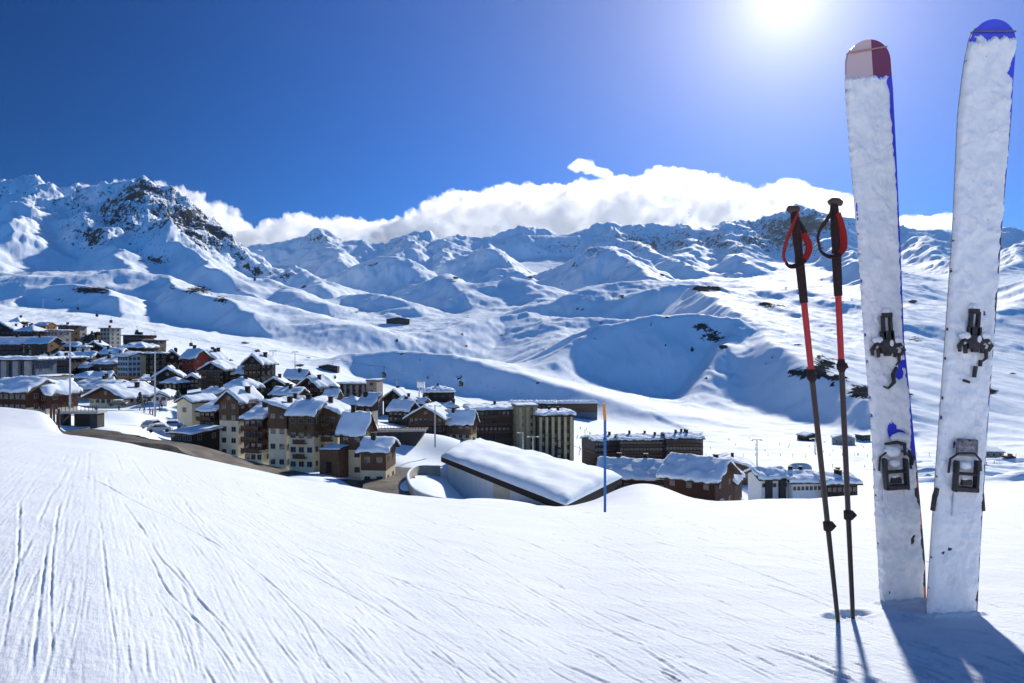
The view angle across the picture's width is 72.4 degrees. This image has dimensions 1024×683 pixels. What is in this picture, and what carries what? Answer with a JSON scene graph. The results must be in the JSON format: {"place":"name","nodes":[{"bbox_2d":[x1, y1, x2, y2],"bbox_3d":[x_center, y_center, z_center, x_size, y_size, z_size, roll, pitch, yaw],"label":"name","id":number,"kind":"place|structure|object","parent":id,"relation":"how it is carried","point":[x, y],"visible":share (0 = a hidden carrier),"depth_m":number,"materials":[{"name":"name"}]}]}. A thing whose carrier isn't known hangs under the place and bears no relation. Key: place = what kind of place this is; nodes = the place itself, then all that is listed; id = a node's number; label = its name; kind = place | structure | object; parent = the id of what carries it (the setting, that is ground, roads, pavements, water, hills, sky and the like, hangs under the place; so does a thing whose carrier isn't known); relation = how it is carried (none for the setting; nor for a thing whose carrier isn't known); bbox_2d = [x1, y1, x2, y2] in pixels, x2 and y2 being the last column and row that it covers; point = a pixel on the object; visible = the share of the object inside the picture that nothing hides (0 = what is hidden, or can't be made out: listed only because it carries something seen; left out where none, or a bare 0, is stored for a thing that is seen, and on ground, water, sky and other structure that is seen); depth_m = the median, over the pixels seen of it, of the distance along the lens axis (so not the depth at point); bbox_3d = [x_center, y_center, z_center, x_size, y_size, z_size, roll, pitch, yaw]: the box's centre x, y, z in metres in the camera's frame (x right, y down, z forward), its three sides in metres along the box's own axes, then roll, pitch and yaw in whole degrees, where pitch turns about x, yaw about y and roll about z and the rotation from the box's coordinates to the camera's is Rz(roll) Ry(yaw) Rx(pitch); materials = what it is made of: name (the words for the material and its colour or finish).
{"place":"outdoors","nodes":[
{"label":"outdoors","id":0,"kind":"place"},
{"bbox_2d":[62,428,363,487],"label":"road","id":1,"kind":"structure","parent":0,"point":[193,450],"depth_m":127.94,"materials":[{"name":"asphalt"}]},
{"bbox_2d":[362,467,414,495],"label":"road","id":2,"kind":"structure","parent":0,"point":[394,482],"depth_m":130.76,"materials":[{"name":"asphalt"}]},
{"bbox_2d":[0,407,1023,682],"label":"piste snow","id":3,"kind":"structure","parent":0,"point":[126,563],"depth_m":2.40,"materials":[{"name":"snow"}]},
{"bbox_2d":[602,403,606,511],"bbox_3d":[2.102,2.771,15.878,0.111,2.747,0.091,0,0,0],"label":"marker pole","id":4,"kind":"object","parent":3,"relation":"on","point":[604,417],"visible":0.85,"depth_m":15.85,"materials":[{"name":"blue paint"}]},
{"bbox_2d":[782,205,839,622],"bbox_3d":[0.897,0.242,2.100,0.189,1.303,0.043,0,0,0],"label":"ski pole","id":5,"kind":"object","parent":3,"relation":"in","point":[797,228],"visible":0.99,"depth_m":2.10,"materials":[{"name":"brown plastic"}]},
{"bbox_2d":[844,39,925,601],"bbox_3d":[1.239,-0.006,2.314,0.160,1.974,0.074,-4,0,0],"label":"ski","id":6,"kind":"object","parent":3,"relation":"in","point":[868,83],"visible":0.97,"depth_m":2.31,"materials":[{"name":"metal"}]},
{"bbox_2d":[925,19,1016,613],"bbox_3d":[1.385,-0.011,2.107,0.166,1.913,0.055,4,0,0],"label":"ski","id":7,"kind":"object","parent":3,"relation":"in","point":[957,506],"visible":0.98,"depth_m":2.11,"materials":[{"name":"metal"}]},
{"bbox_2d":[0,175,1023,504],"bbox_3d":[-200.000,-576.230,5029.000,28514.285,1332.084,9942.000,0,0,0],"label":"mountain valley","id":8,"kind":"structure","parent":0,"point":[652,327],"depth_m":1839.59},
{"bbox_2d":[0,321,26,336],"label":"apartment building","id":9,"kind":"structure","parent":8,"relation":"on","point":[7,329],"depth_m":400.00,"materials":[{"name":"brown wood"}]},
{"bbox_2d":[0,334,30,355],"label":"apartment building","id":10,"kind":"structure","parent":8,"relation":"on","point":[11,346],"depth_m":329.68,"materials":[{"name":"brown wood"}]},
{"bbox_2d":[0,375,58,410],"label":"chalet","id":11,"kind":"object","parent":8,"relation":"on","point":[20,392],"visible":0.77,"depth_m":150.29,"materials":[{"name":"red wood"}]},
{"bbox_2d":[12,323,47,336],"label":"apartment building","id":12,"kind":"structure","parent":8,"relation":"on","point":[31,330],"depth_m":390.70,"materials":[{"name":"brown wood"}]},
{"bbox_2d":[0,355,65,377],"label":"station building","id":13,"kind":"structure","parent":8,"relation":"on","point":[15,366],"depth_m":204.73,"materials":[{"name":"grey metal"}]},
{"bbox_2d":[21,334,66,355],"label":"apartment building","id":14,"kind":"structure","parent":8,"relation":"on","point":[39,345],"depth_m":325.79,"materials":[{"name":"orange wood"}]},
{"bbox_2d":[34,322,57,329],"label":"house","id":15,"kind":"structure","parent":8,"relation":"on","point":[48,325],"depth_m":431.67,"materials":[{"name":"orange wood"}]},
{"bbox_2d":[33,374,74,379],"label":"house","id":16,"kind":"structure","parent":8,"relation":"on","point":[58,376],"depth_m":181.69,"materials":[{"name":"paint"}]},
{"bbox_2d":[45,329,73,343],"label":"apartment building","id":17,"kind":"structure","parent":8,"relation":"on","point":[64,335],"depth_m":351.51,"materials":[{"name":"grey concrete"}]},
{"bbox_2d":[37,380,83,415],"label":"chalet","id":18,"kind":"object","parent":8,"relation":"on","point":[55,395],"visible":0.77,"depth_m":155.27,"materials":[{"name":"red wood"}]},
{"bbox_2d":[55,322,82,342],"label":"apartment building","id":19,"kind":"structure","parent":8,"relation":"on","point":[75,333],"depth_m":373.25,"materials":[{"name":"concrete"}]},
{"bbox_2d":[61,341,78,409],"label":"lamp mast","id":20,"kind":"object","parent":8,"relation":"on","point":[70,370],"visible":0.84,"depth_m":149.87,"materials":[{"name":"metal"}]},
{"bbox_2d":[57,353,89,381],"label":"apartment building","id":21,"kind":"structure","parent":8,"relation":"on","point":[63,365],"depth_m":258.09,"materials":[{"name":"brown wood"}]},
{"bbox_2d":[53,406,106,428],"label":"footbridge","id":22,"kind":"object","parent":8,"relation":"on","point":[92,418],"visible":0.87,"depth_m":137.44,"materials":[{"name":"concrete"}]},
{"bbox_2d":[72,371,93,381],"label":"house","id":23,"kind":"structure","parent":8,"relation":"on","point":[81,376],"depth_m":247.90,"materials":[{"name":"blue metal"}]},
{"bbox_2d":[78,362,92,373],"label":"house","id":24,"kind":"structure","parent":8,"relation":"on","point":[84,367],"depth_m":261.74,"materials":[{"name":"brown metal"}]},
{"bbox_2d":[72,348,101,361],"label":"apartment building","id":25,"kind":"structure","parent":8,"relation":"on","point":[93,355],"depth_m":303.02,"materials":[{"name":"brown wood"}]},
{"bbox_2d":[86,340,111,351],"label":"chalet","id":26,"kind":"object","parent":8,"relation":"on","point":[98,345],"visible":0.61,"depth_m":335.19,"materials":[{"name":"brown wood"}]},
{"bbox_2d":[88,354,117,379],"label":"apartment building","id":27,"kind":"structure","parent":8,"relation":"on","point":[109,362],"depth_m":262.15,"materials":[{"name":"metal"}]},
{"bbox_2d":[89,367,116,378],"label":"house","id":28,"kind":"structure","parent":8,"relation":"on","point":[99,372],"depth_m":232.86,"materials":[{"name":"brown wood"}]},
{"bbox_2d":[76,376,130,400],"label":"house","id":29,"kind":"structure","parent":8,"relation":"on","point":[86,385],"depth_m":217.25,"materials":[{"name":"grey concrete"}]},
{"bbox_2d":[97,325,123,347],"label":"apartment building","id":30,"kind":"structure","parent":8,"relation":"on","point":[109,335],"depth_m":380.59,"materials":[{"name":"grey concrete"}]},
{"bbox_2d":[98,346,128,357],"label":"house","id":31,"kind":"structure","parent":8,"relation":"on","point":[104,351],"depth_m":300.84,"materials":[{"name":"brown wood"}]},
{"bbox_2d":[80,381,158,407],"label":"chalet","id":32,"kind":"object","parent":8,"relation":"on","point":[103,395],"visible":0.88,"depth_m":190.61,"materials":[{"name":"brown wood"}]},
{"bbox_2d":[114,351,144,380],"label":"apartment building","id":33,"kind":"structure","parent":8,"relation":"on","point":[129,365],"depth_m":245.42,"materials":[{"name":"paint"}]},
{"bbox_2d":[120,332,156,344],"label":"apartment building","id":34,"kind":"structure","parent":8,"relation":"on","point":[137,337],"depth_m":345.16,"materials":[{"name":"red wood"}]},
{"bbox_2d":[118,342,159,351],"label":"chalet","id":35,"kind":"object","parent":8,"relation":"on","point":[140,346],"visible":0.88,"depth_m":310.61,"materials":[{"name":"grey concrete"}]},
{"bbox_2d":[140,419,162,428],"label":"parked car","id":36,"kind":"object","parent":8,"relation":"on","point":[148,423],"visible":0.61,"depth_m":134.91,"materials":[{"name":"paint"}]},
{"bbox_2d":[147,351,162,416],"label":"lamp mast","id":37,"kind":"object","parent":8,"relation":"on","point":[155,380],"visible":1,"depth_m":159.87,"materials":[{"name":"metal"}]},
{"bbox_2d":[141,340,168,351],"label":"apartment building","id":38,"kind":"structure","parent":8,"relation":"on","point":[161,344],"depth_m":342.42,"materials":[{"name":"red wood"}]},
{"bbox_2d":[141,352,169,375],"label":"apartment building","id":39,"kind":"structure","parent":8,"relation":"on","point":[147,363],"depth_m":250.11,"materials":[{"name":"orange wood"}]},
{"bbox_2d":[146,423,172,432],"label":"parked car","id":40,"kind":"object","parent":8,"relation":"on","point":[165,427],"visible":1,"depth_m":130.26,"materials":[{"name":"paint"}]},
{"bbox_2d":[148,388,179,405],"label":"house","id":41,"kind":"structure","parent":8,"relation":"on","point":[166,396],"depth_m":190.17,"materials":[{"name":"paint"}]},
{"bbox_2d":[151,365,186,389],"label":"chalet","id":42,"kind":"object","parent":8,"relation":"on","point":[163,374],"visible":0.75,"depth_m":225.73,"materials":[{"name":"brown wood"}]},
{"bbox_2d":[166,348,181,370],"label":"chalet","id":43,"kind":"object","parent":8,"relation":"on","point":[173,356],"visible":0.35,"depth_m":262.10,"materials":[{"name":"brown wood"}]},
{"bbox_2d":[166,419,183,427],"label":"parked car","id":44,"kind":"object","parent":8,"relation":"on","point":[175,423],"visible":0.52,"depth_m":139.42,"materials":[{"name":"paint"}]},
{"bbox_2d":[159,373,191,394],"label":"house","id":45,"kind":"structure","parent":8,"relation":"on","point":[173,382],"depth_m":214.42,"materials":[{"name":"brown wood"}]},
{"bbox_2d":[184,369,200,388],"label":"house","id":46,"kind":"structure","parent":8,"relation":"on","point":[193,376],"depth_m":231.99,"materials":[{"name":"brown wood"}]},
{"bbox_2d":[164,424,222,450],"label":"canopy building","id":47,"kind":"structure","parent":8,"relation":"on","point":[205,435],"depth_m":159.65,"materials":[{"name":"brown wood"}]},
{"bbox_2d":[178,345,211,374],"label":"chalet","id":48,"kind":"object","parent":8,"relation":"on","point":[194,357],"visible":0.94,"depth_m":258.61,"materials":[{"name":"red wood"}]},
{"bbox_2d":[174,393,216,427],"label":"apartment building","id":49,"kind":"structure","parent":8,"relation":"on","point":[187,405],"depth_m":172.14,"materials":[{"name":"paint"}]},
{"bbox_2d":[194,397,219,425],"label":"apartment building","id":50,"kind":"structure","parent":8,"relation":"on","point":[209,413],"depth_m":165.68,"materials":[{"name":"brown wood"}]},
{"bbox_2d":[201,382,227,396],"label":"house","id":51,"kind":"structure","parent":8,"relation":"on","point":[218,390],"depth_m":196.18,"materials":[{"name":"stone"}]},
{"bbox_2d":[197,359,237,389],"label":"hotel","id":52,"kind":"structure","parent":8,"relation":"on","point":[213,372],"depth_m":221.84,"materials":[{"name":"brown wood"}]},
{"bbox_2d":[205,347,232,360],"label":"chalet","id":53,"kind":"object","parent":8,"relation":"on","point":[217,353],"visible":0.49,"depth_m":268.16,"materials":[{"name":"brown wood"}]},
{"bbox_2d":[229,365,243,379],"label":"hotel","id":54,"kind":"structure","parent":8,"relation":"on","point":[238,372],"depth_m":225.40,"materials":[{"name":"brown wood"}]},
{"bbox_2d":[214,385,263,458],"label":"apartment building","id":55,"kind":"structure","parent":8,"relation":"on","point":[235,402],"depth_m":163.11,"materials":[{"name":"paint"}]},
{"bbox_2d":[223,374,264,393],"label":"chalet","id":56,"kind":"object","parent":8,"relation":"on","point":[244,380],"visible":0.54,"depth_m":206.20,"materials":[{"name":"metal"}]},
{"bbox_2d":[239,401,268,464],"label":"apartment building","id":57,"kind":"structure","parent":8,"relation":"on","point":[255,438],"depth_m":157.76,"materials":[{"name":"red wood"}]},
{"bbox_2d":[240,352,279,395],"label":"hotel","id":58,"kind":"structure","parent":8,"relation":"on","point":[260,367],"depth_m":220.25,"materials":[{"name":"brown wood"}]},
{"bbox_2d":[261,374,295,398],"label":"chalet","id":59,"kind":"object","parent":8,"relation":"on","point":[271,383],"visible":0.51,"depth_m":221.31,"materials":[{"name":"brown wood"}]},
{"bbox_2d":[263,396,295,468],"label":"apartment building","id":60,"kind":"structure","parent":8,"relation":"on","point":[278,424],"depth_m":155.00,"materials":[{"name":"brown wood"}]},
{"bbox_2d":[267,383,309,397],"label":"chalet","id":61,"kind":"object","parent":8,"relation":"on","point":[288,389],"visible":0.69,"depth_m":213.32,"materials":[{"name":"stone"}]},
{"bbox_2d":[283,368,311,383],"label":"chalet","id":62,"kind":"object","parent":8,"relation":"on","point":[295,375],"visible":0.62,"depth_m":262.80,"materials":[{"name":"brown wood"}]},
{"bbox_2d":[283,394,328,470],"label":"apartment building","id":63,"kind":"structure","parent":8,"relation":"on","point":[306,420],"depth_m":152.04,"materials":[{"name":"brown wood"}]},
{"bbox_2d":[296,373,337,397],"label":"chalet","id":64,"kind":"object","parent":8,"relation":"on","point":[315,385],"visible":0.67,"depth_m":227.90,"materials":[{"name":"stone"}]},
{"bbox_2d":[318,363,339,372],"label":"hut","id":65,"kind":"object","parent":8,"relation":"on","point":[332,367],"visible":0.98,"depth_m":932.52,"materials":[{"name":"brown wood"}]},
{"bbox_2d":[311,395,350,446],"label":"apartment building","id":66,"kind":"structure","parent":8,"relation":"on","point":[333,409],"depth_m":155.87,"materials":[{"name":"brown wood"}]},
{"bbox_2d":[322,386,343,400],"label":"house","id":67,"kind":"structure","parent":8,"relation":"on","point":[337,393],"depth_m":215.72,"materials":[{"name":"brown wood"}]},
{"bbox_2d":[318,444,349,476],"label":"garage","id":68,"kind":"structure","parent":8,"relation":"on","point":[333,459],"depth_m":142.12,"materials":[{"name":"brown wood"}]},
{"bbox_2d":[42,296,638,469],"bbox_3d":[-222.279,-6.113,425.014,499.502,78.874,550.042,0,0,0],"label":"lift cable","id":69,"kind":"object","parent":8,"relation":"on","point":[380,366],"visible":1,"depth_m":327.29,"materials":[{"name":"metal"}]},
{"bbox_2d":[340,392,359,410],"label":"chalet","id":70,"kind":"object","parent":8,"relation":"on","point":[351,399],"visible":0.22,"depth_m":196.53,"materials":[{"name":"stone"}]},
{"bbox_2d":[336,380,365,399],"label":"apartment building","id":71,"kind":"structure","parent":8,"relation":"on","point":[348,387],"depth_m":271.42,"materials":[{"name":"paint"}]},
{"bbox_2d":[335,405,377,479],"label":"apartment building","id":72,"kind":"structure","parent":8,"relation":"on","point":[353,427],"depth_m":148.01,"materials":[{"name":"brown wood"}]},
{"bbox_2d":[355,391,381,424],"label":"chalet","id":73,"kind":"object","parent":8,"relation":"on","point":[367,401],"visible":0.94,"depth_m":192.76,"materials":[{"name":"white wood"}]},
{"bbox_2d":[365,378,383,416],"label":"apartment building","id":74,"kind":"structure","parent":8,"relation":"on","point":[375,385],"depth_m":260.14,"materials":[{"name":"stone"}]},
{"bbox_2d":[355,432,400,479],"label":"house","id":75,"kind":"structure","parent":8,"relation":"on","point":[378,457],"depth_m":138.07,"materials":[{"name":"brown wood"}]},
{"bbox_2d":[386,317,409,324],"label":"hut","id":76,"kind":"object","parent":8,"relation":"on","point":[400,320],"visible":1,"depth_m":2311.55,"materials":[{"name":"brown wood"}]},
{"bbox_2d":[383,386,416,414],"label":"chalet","id":77,"kind":"object","parent":8,"relation":"on","point":[397,392],"visible":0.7,"depth_m":268.70,"materials":[{"name":"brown wood"}]},
{"bbox_2d":[373,425,428,445],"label":"underpass","id":78,"kind":"object","parent":8,"relation":"on","point":[410,436],"visible":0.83,"depth_m":178.00,"materials":[{"name":"concrete"}]},
{"bbox_2d":[385,396,419,426],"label":"chalet","id":79,"kind":"object","parent":8,"relation":"on","point":[397,410],"visible":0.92,"depth_m":232.31,"materials":[{"name":"wood"}]},
{"bbox_2d":[402,401,450,435],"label":"chalet","id":80,"kind":"object","parent":8,"relation":"on","point":[423,414],"visible":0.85,"depth_m":221.71,"materials":[{"name":"red wood"}]},
{"bbox_2d":[406,465,451,498],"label":"retaining wall","id":81,"kind":"structure","parent":8,"relation":"on","point":[423,470],"depth_m":142.26,"materials":[{"name":"grey concrete"}]},
{"bbox_2d":[421,383,455,402],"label":"hut","id":82,"kind":"object","parent":8,"relation":"on","point":[433,394],"visible":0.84,"depth_m":370.28,"materials":[{"name":"brown wood"}]},
{"bbox_2d":[445,407,479,440],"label":"chalet","id":83,"kind":"object","parent":8,"relation":"on","point":[460,423],"visible":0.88,"depth_m":224.24,"materials":[{"name":"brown wood"}]},
{"bbox_2d":[462,401,513,445],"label":"hotel","id":84,"kind":"structure","parent":8,"relation":"on","point":[496,424],"depth_m":249.63,"materials":[{"name":"brown wood"}]},
{"bbox_2d":[511,402,537,450],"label":"tower block","id":85,"kind":"structure","parent":8,"relation":"on","point":[524,420],"depth_m":245.66,"materials":[{"name":"paint"}]},
{"bbox_2d":[441,438,621,506],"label":"sports hall","id":86,"kind":"structure","parent":8,"relation":"on","point":[480,468],"depth_m":125.63,"materials":[{"name":"white wood"}]},
{"bbox_2d":[493,483,509,499],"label":"door","id":87,"kind":"structure","parent":86,"relation":"in","point":[499,492],"depth_m":124.00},
{"bbox_2d":[508,400,556,408],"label":"long building","id":88,"kind":"structure","parent":8,"relation":"on","point":[543,404],"depth_m":634.10,"materials":[{"name":"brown wood"}]},
{"bbox_2d":[532,406,576,460],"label":"hotel","id":89,"kind":"structure","parent":8,"relation":"on","point":[557,422],"depth_m":242.57,"materials":[{"name":"beige concrete"}]},
{"bbox_2d":[556,399,597,419],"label":"long building","id":90,"kind":"structure","parent":8,"relation":"on","point":[584,409],"depth_m":687.80,"materials":[{"name":"brown"}]},
{"bbox_2d":[580,431,617,465],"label":"hotel","id":91,"kind":"structure","parent":8,"relation":"on","point":[593,444],"depth_m":305.75,"materials":[{"name":"red wood"}]},
{"bbox_2d":[596,452,663,489],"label":"long building","id":92,"kind":"structure","parent":8,"relation":"on","point":[648,468],"depth_m":173.86,"materials":[{"name":"red wood"}]},
{"bbox_2d":[614,430,664,459],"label":"hotel","id":93,"kind":"structure","parent":8,"relation":"on","point":[635,445],"depth_m":299.92,"materials":[{"name":"red wood"}]},
{"bbox_2d":[660,428,705,457],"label":"hotel","id":94,"kind":"structure","parent":8,"relation":"on","point":[686,441],"depth_m":295.94,"materials":[{"name":"brown wood"}]},
{"bbox_2d":[656,452,741,500],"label":"chalet","id":95,"kind":"object","parent":8,"relation":"on","point":[701,477],"visible":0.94,"depth_m":150.93,"materials":[{"name":"red wood"}]},
{"bbox_2d":[712,452,754,484],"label":"hut","id":96,"kind":"object","parent":8,"relation":"on","point":[742,463],"visible":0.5,"depth_m":236.06,"materials":[{"name":"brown wood"}]},
{"bbox_2d":[733,470,745,500],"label":"chalet","id":97,"kind":"object","parent":8,"relation":"on","point":[738,480],"visible":0.17,"depth_m":159.20,"materials":[{"name":"wood"}]},
{"bbox_2d":[743,466,789,499],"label":"apartment building","id":98,"kind":"structure","parent":8,"relation":"on","point":[769,482],"depth_m":205.10,"materials":[{"name":"paint"}]},
{"bbox_2d":[789,462,811,469],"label":"storage tent","id":99,"kind":"object","parent":8,"relation":"on","point":[806,466],"visible":0.66,"depth_m":386.98,"materials":[{"name":"white wood"}]},
{"bbox_2d":[783,466,820,498],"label":"apartment building","id":100,"kind":"structure","parent":8,"relation":"on","point":[803,484],"depth_m":203.10,"materials":[{"name":"paint"}]},
{"bbox_2d":[796,431,815,440],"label":"hut","id":101,"kind":"object","parent":8,"relation":"on","point":[804,436],"visible":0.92,"depth_m":606.97,"materials":[{"name":"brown wood"}]},
{"bbox_2d":[812,467,863,497],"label":"apartment building","id":102,"kind":"structure","parent":8,"relation":"on","point":[835,482],"depth_m":200.93,"materials":[{"name":"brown wood"}]},
{"bbox_2d":[831,432,855,444],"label":"hut","id":103,"kind":"object","parent":8,"relation":"on","point":[836,438],"visible":0.69,"depth_m":580.89,"materials":[{"name":"grey concrete"}]},
{"bbox_2d":[986,446,1005,457],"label":"hut","id":104,"kind":"object","parent":8,"relation":"on","point":[993,452],"visible":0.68,"depth_m":452.31,"materials":[{"name":"grey concrete"}]},
{"bbox_2d":[0,0,1023,247],"label":"sky","id":105,"kind":"structure","parent":0,"point":[371,121],"materials":[{"name":"blue"}]},
{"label":"upper piste snow","id":106,"kind":"structure","parent":0,"visible":0},
{"bbox_2d":[816,197,856,618],"bbox_3d":[0.983,0.228,2.124,0.136,1.333,0.043,0,0,0],"label":"ski pole","id":107,"kind":"object","parent":106,"relation":"on","point":[839,239],"visible":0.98,"depth_m":2.12,"materials":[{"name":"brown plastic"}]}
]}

